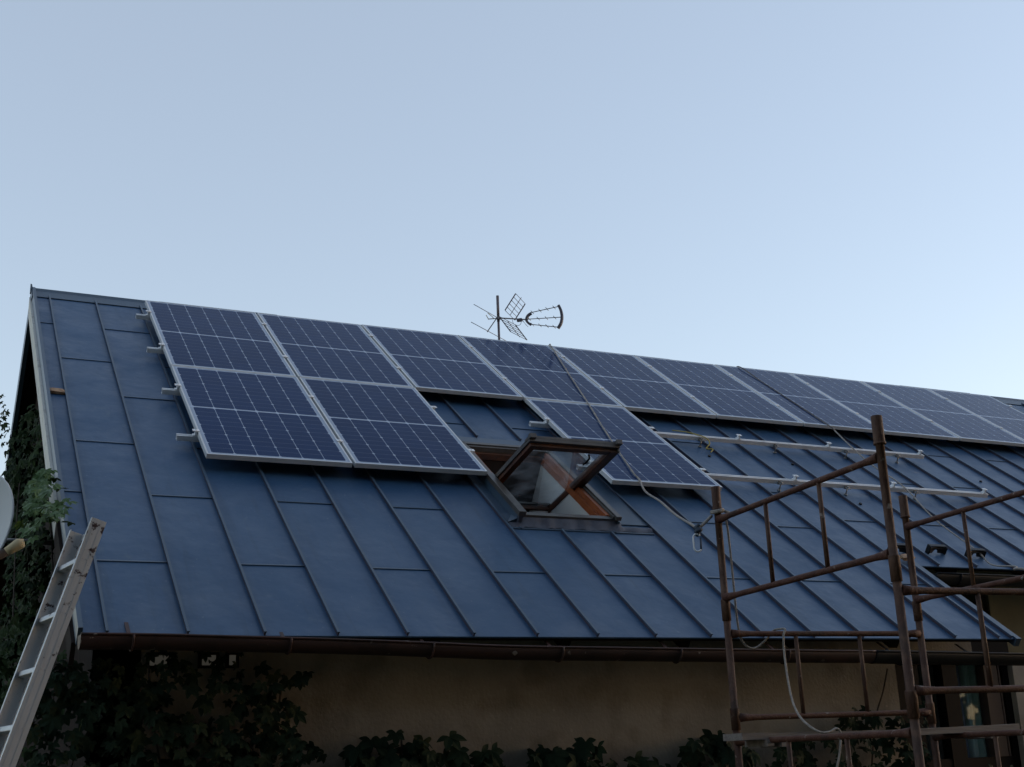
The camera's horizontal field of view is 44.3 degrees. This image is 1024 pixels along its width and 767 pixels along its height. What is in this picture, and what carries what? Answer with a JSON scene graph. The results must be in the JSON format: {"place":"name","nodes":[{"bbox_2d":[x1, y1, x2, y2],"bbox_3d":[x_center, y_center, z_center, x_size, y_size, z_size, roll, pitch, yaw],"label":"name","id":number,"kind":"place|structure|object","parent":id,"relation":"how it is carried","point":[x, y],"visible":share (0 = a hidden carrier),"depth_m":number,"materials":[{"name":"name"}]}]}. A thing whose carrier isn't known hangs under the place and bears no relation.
{"place":"outdoors","nodes":[
{"label":"outdoors","id":0,"kind":"place"},
{"bbox_2d":[0,539,24,559],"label":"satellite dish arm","id":1,"kind":"object","parent":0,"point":[15,545],"visible":1,"depth_m":5.88,"materials":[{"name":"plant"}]},
{"bbox_2d":[50,387,64,394],"bbox_3d":[-3.379,0.056,9.318,0.143,0.064,0.070,4,-18,-19],"label":"wood scrap","id":2,"kind":"object","parent":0,"point":[57,391],"visible":0.94,"depth_m":9.30,"materials":[{"name":"brown wood"}]},
{"bbox_2d":[0,0,1023,477],"label":"sky","id":3,"kind":"structure","parent":0,"point":[825,188],"materials":[{"name":"blue"}]},
{"label":"ground","id":4,"kind":"structure","parent":0,"visible":0},
{"bbox_2d":[0,394,82,766],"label":"creeper","id":5,"kind":"object","parent":4,"relation":"on","point":[33,489],"visible":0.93,"depth_m":8.64,"materials":[{"name":"green plant"}]},
{"bbox_2d":[0,517,106,766],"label":"ladder","id":6,"kind":"object","parent":4,"relation":"on","point":[21,702],"visible":1,"depth_m":5.94,"materials":[{"name":"metal"}]},
{"bbox_2d":[0,284,1023,766],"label":"house","id":7,"kind":"structure","parent":4,"relation":"on","point":[532,588],"depth_m":8.41,"materials":[{"name":"paint"}]},
{"bbox_2d":[0,476,51,549],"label":"satellite dish","id":8,"kind":"object","parent":7,"relation":"attached to","point":[6,507],"visible":0.87,"depth_m":7.65,"materials":[{"name":"metal"}]},
{"bbox_2d":[145,652,174,668],"bbox_3d":[-1.907,1.500,6.808,0.150,0.085,0.016,6,-18,-25],"label":"window","id":9,"kind":"structure","parent":7,"relation":"in","point":[158,660],"depth_m":6.80,"materials":[{"name":"black"}]},
{"bbox_2d":[23,650,326,766],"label":"creeper","id":10,"kind":"object","parent":7,"relation":"attached to","point":[152,697],"visible":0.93,"depth_m":6.61,"materials":[{"name":"green plant"}]},
{"bbox_2d":[198,652,219,667],"bbox_3d":[-1.670,1.524,6.918,0.115,0.085,0.016,6,-18,-25],"label":"window","id":11,"kind":"structure","parent":7,"relation":"in","point":[201,663],"depth_m":6.90,"materials":[{"name":"black"}]},
{"bbox_2d":[225,652,238,667],"bbox_3d":[-1.552,1.535,6.972,0.075,0.085,0.016,6,-18,-25],"label":"window","id":12,"kind":"structure","parent":7,"relation":"in","point":[231,656],"depth_m":6.97,"materials":[{"name":"black"}]},
{"bbox_2d":[161,384,436,412],"bbox_3d":[-1.659,0.169,10.105,2.263,0.155,0.078,6,-18,-25],"label":"mounting rail","id":13,"kind":"object","parent":7,"relation":"attached to","point":[170,391],"visible":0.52,"depth_m":9.67,"materials":[{"name":"metal"}]},
{"bbox_2d":[171,365,352,466],"bbox_3d":[-1.939,0.226,9.528,1.034,0.037,1.810,6,18,-25],"label":"solar panel","id":14,"kind":"object","parent":13,"relation":"attached to","point":[247,416],"visible":1,"depth_m":9.38,"materials":[{"name":"blue"}]},
{"bbox_2d":[299,377,487,475],"bbox_3d":[-0.986,0.318,9.970,1.034,0.037,1.810,5,18,-25],"label":"solar panel","id":15,"kind":"object","parent":13,"relation":"attached to","point":[380,426],"visible":0.98,"depth_m":9.83,"materials":[{"name":"blue"}]},
{"bbox_2d":[176,429,474,452],"bbox_3d":[-1.325,0.488,9.298,2.278,0.155,0.078,6,-18,-25],"label":"mounting rail","id":16,"kind":"object","parent":7,"relation":"attached to","point":[192,437],"visible":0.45,"depth_m":8.86,"materials":[{"name":"metal"}]},
{"bbox_2d":[496,295,499,339],"bbox_3d":[-0.146,-0.599,13.807,0.097,0.778,0.100,6,-18,-25],"label":"antenna mast","id":17,"kind":"object","parent":7,"relation":"on","point":[498,312],"visible":0.45,"depth_m":13.84,"materials":[{"name":"metal"}]},
{"bbox_2d":[471,304,505,340],"bbox_3d":[-0.227,-0.677,13.791,0.106,0.230,0.779,-12,-19,29],"label":"tv antenna","id":18,"kind":"object","parent":17,"relation":"attached to","point":[488,319],"visible":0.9,"depth_m":13.79,"materials":[{"name":"grey metal"}]},
{"bbox_2d":[496,293,563,339],"bbox_3d":[0.190,-0.739,13.732,0.758,0.462,0.361,-8,-17,18],"label":"tv antenna","id":19,"kind":"object","parent":17,"relation":"attached to","point":[561,317],"visible":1,"depth_m":13.71,"materials":[{"name":"grey metal"}]},
{"bbox_2d":[457,433,653,534],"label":"roof window","id":20,"kind":"structure","parent":7,"relation":"in","point":[535,482],"depth_m":9.54,"materials":[{"name":"brown wood"}]},
{"bbox_2d":[136,310,1011,406],"bbox_3d":[1.470,-0.120,13.551,10.735,0.155,0.078,6,-18,-25],"label":"mounting rail","id":21,"kind":"object","parent":7,"relation":"attached to","point":[143,316],"visible":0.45,"depth_m":11.35,"materials":[{"name":"metal"}]},
{"bbox_2d":[147,343,1001,428],"bbox_3d":[1.810,0.203,12.736,10.745,0.155,0.078,6,-18,-25],"label":"mounting rail","id":22,"kind":"object","parent":7,"relation":"attached to","point":[158,350],"visible":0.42,"depth_m":10.53,"materials":[{"name":"metal"}]},
{"bbox_2d":[145,300,295,376],"bbox_3d":[-2.612,-0.402,11.110,1.034,0.036,1.810,6,18,-25],"label":"solar panel","id":23,"kind":"object","parent":22,"relation":"attached to","point":[211,338],"visible":0.91,"depth_m":11.02,"materials":[{"name":"glass"}]},
{"bbox_2d":[257,313,412,386],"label":"solar panel","id":24,"kind":"object","parent":22,"relation":"attached to","point":[327,350],"visible":0.83,"depth_m":11.46,"materials":[{"name":"blue"}]},
{"bbox_2d":[362,324,522,399],"bbox_3d":[-0.705,-0.218,11.992,1.034,0.036,1.810,6,18,-25],"label":"solar panel","id":25,"kind":"object","parent":22,"relation":"attached to","point":[439,363],"visible":0.89,"depth_m":11.86,"materials":[{"name":"blue"}]},
{"bbox_2d":[459,335,622,406],"bbox_3d":[0.247,-0.123,12.434,1.034,0.035,1.810,6,18,-25],"label":"solar panel","id":26,"kind":"object","parent":22,"relation":"attached to","point":[532,371],"visible":0.9,"depth_m":12.35,"materials":[{"name":"blue"}]},
{"bbox_2d":[550,346,715,418],"bbox_3d":[1.199,-0.031,12.875,1.034,0.037,1.810,6,18,-25],"label":"solar panel","id":27,"kind":"object","parent":22,"relation":"attached to","point":[630,382],"visible":0.94,"depth_m":12.75,"materials":[{"name":"blue"}]},
{"bbox_2d":[635,356,802,425],"bbox_3d":[2.152,0.062,13.317,1.034,0.035,1.810,6,18,-25],"label":"solar panel","id":28,"kind":"object","parent":22,"relation":"attached to","point":[719,393],"visible":0.98,"depth_m":13.19,"materials":[{"name":"blue"}]},
{"bbox_2d":[715,364,871,432],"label":"solar panel","id":29,"kind":"object","parent":22,"relation":"attached to","point":[823,407],"visible":0.82,"depth_m":13.65,"materials":[{"name":"blue"}]},
{"bbox_2d":[790,373,959,440],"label":"solar panel","id":30,"kind":"object","parent":22,"relation":"attached to","point":[864,401],"visible":0.91,"depth_m":14.11,"materials":[{"name":"blue"}]},
{"bbox_2d":[860,381,1023,446],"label":"solar panel","id":31,"kind":"object","parent":22,"relation":"attached to","point":[961,423],"visible":0.96,"depth_m":14.53,"materials":[{"name":"blue"}]},
{"bbox_2d":[928,389,1023,439],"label":"solar panel","id":32,"kind":"object","parent":22,"relation":"attached to","point":[997,413],"visible":0.93,"depth_m":15.31,"materials":[{"name":"blue"}]},
{"bbox_2d":[529,418,923,462],"bbox_3d":[2.171,0.559,11.828,4.450,0.155,0.078,6,-18,-25],"label":"mounting rail","id":33,"kind":"object","parent":7,"relation":"attached to","point":[737,440],"visible":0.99,"depth_m":11.96,"materials":[{"name":"metal"}]},
{"bbox_2d":[525,398,721,490],"bbox_3d":[0.918,0.507,10.853,1.034,0.037,1.810,5,18,-25],"label":"solar panel","id":34,"kind":"object","parent":33,"relation":"attached to","point":[652,458],"visible":0.84,"depth_m":10.80,"materials":[{"name":"blue"}]},
{"bbox_2d":[672,430,712,452],"bbox_3d":[1.683,0.539,11.672,0.424,0.302,0.071,-17,-22,41],"label":"cable","id":35,"kind":"object","parent":33,"relation":"hanging from","point":[698,435],"visible":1,"depth_m":11.62,"materials":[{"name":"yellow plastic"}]},
{"bbox_2d":[576,460,987,499],"bbox_3d":[2.528,0.882,11.026,4.420,0.155,0.078,6,-18,-25],"label":"mounting rail","id":36,"kind":"object","parent":7,"relation":"attached to","point":[794,480],"visible":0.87,"depth_m":11.22,"materials":[{"name":"metal"}]},
{"bbox_2d":[887,543,906,553],"bbox_3d":[3.108,1.326,10.110,0.188,0.083,0.074,6,-18,-25],"label":"snow guard","id":37,"kind":"object","parent":7,"relation":"on","point":[901,547],"visible":0.45,"depth_m":10.11,"materials":[{"name":"black metal"}]},
{"bbox_2d":[900,554,915,560],"bbox_3d":[3.124,1.374,9.930,0.150,0.066,0.066,8,-19,-31],"label":"wood scrap","id":38,"kind":"object","parent":7,"relation":"on","point":[903,557],"visible":0.52,"depth_m":9.89,"materials":[{"name":"brown wood"}]},
{"bbox_2d":[925,544,947,554],"bbox_3d":[3.475,1.358,10.291,0.188,0.083,0.074,6,-18,-25],"label":"snow guard","id":39,"kind":"object","parent":7,"relation":"on","point":[939,548],"visible":1,"depth_m":10.27,"materials":[{"name":"black metal"}]},
{"bbox_2d":[895,664,1021,766],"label":"window","id":40,"kind":"structure","parent":7,"relation":"in","point":[963,709],"depth_m":9.23,"materials":[{"name":"black glass"}]},
{"bbox_2d":[948,585,987,613],"bbox_3d":[3.829,2.022,10.783,0.630,0.720,0.070,6,-18,-25],"label":"window","id":41,"kind":"structure","parent":7,"relation":"in","point":[983,599],"depth_m":10.91,"materials":[{"name":"brown"}]},
{"bbox_2d":[964,548,986,557],"bbox_3d":[3.842,1.407,10.419,0.188,0.083,0.074,6,-18,-25],"label":"snow guard","id":42,"kind":"object","parent":7,"relation":"on","point":[978,551],"visible":0.79,"depth_m":10.41,"materials":[{"name":"black metal"}]},
{"bbox_2d":[338,729,760,766],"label":"creeper","id":43,"kind":"object","parent":4,"relation":"on","point":[717,749],"visible":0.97,"depth_m":7.34,"materials":[{"name":"green plant"}]},
{"bbox_2d":[711,415,1023,766],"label":"scaffold tower","id":44,"kind":"structure","parent":4,"relation":"on","point":[913,711],"depth_m":6.93,"materials":[{"name":"brown metal"}]},
{"bbox_2d":[548,344,734,527],"bbox_3d":[0.840,0.226,10.456,0.236,2.975,5.548,0,-17,-7],"label":"rope","id":45,"kind":"object","parent":44,"relation":"attached to","point":[721,510],"visible":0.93,"depth_m":9.03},
{"bbox_2d":[692,523,702,551],"bbox_3d":[1.094,0.908,7.401,0.062,0.174,0.046,6,-18,-25],"label":"carabiner","id":46,"kind":"object","parent":45,"relation":"hanging from","point":[698,529],"visible":1,"depth_m":7.40,"materials":[{"name":"metal"}]},
{"bbox_2d":[725,520,841,766],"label":"rope","id":47,"kind":"object","parent":44,"relation":"hanging from","point":[787,676],"visible":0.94,"depth_m":7.34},
{"bbox_2d":[723,724,1019,747],"bbox_3d":[2.106,2.021,7.209,2.018,0.079,0.205,6,-18,-25],"label":"scaffold plank","id":48,"kind":"object","parent":44,"relation":"on","point":[761,740],"visible":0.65,"depth_m":6.97,"materials":[{"name":"brown wood"}]},
{"bbox_2d":[736,366,1023,579],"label":"rope","id":49,"kind":"object","parent":44,"relation":"attached to","point":[1018,568],"visible":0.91,"depth_m":11.45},
{"bbox_2d":[765,668,1012,766],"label":"creeper","id":50,"kind":"object","parent":4,"relation":"on","point":[803,755],"visible":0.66,"depth_m":8.51,"materials":[{"name":"green plant"}]}
]}

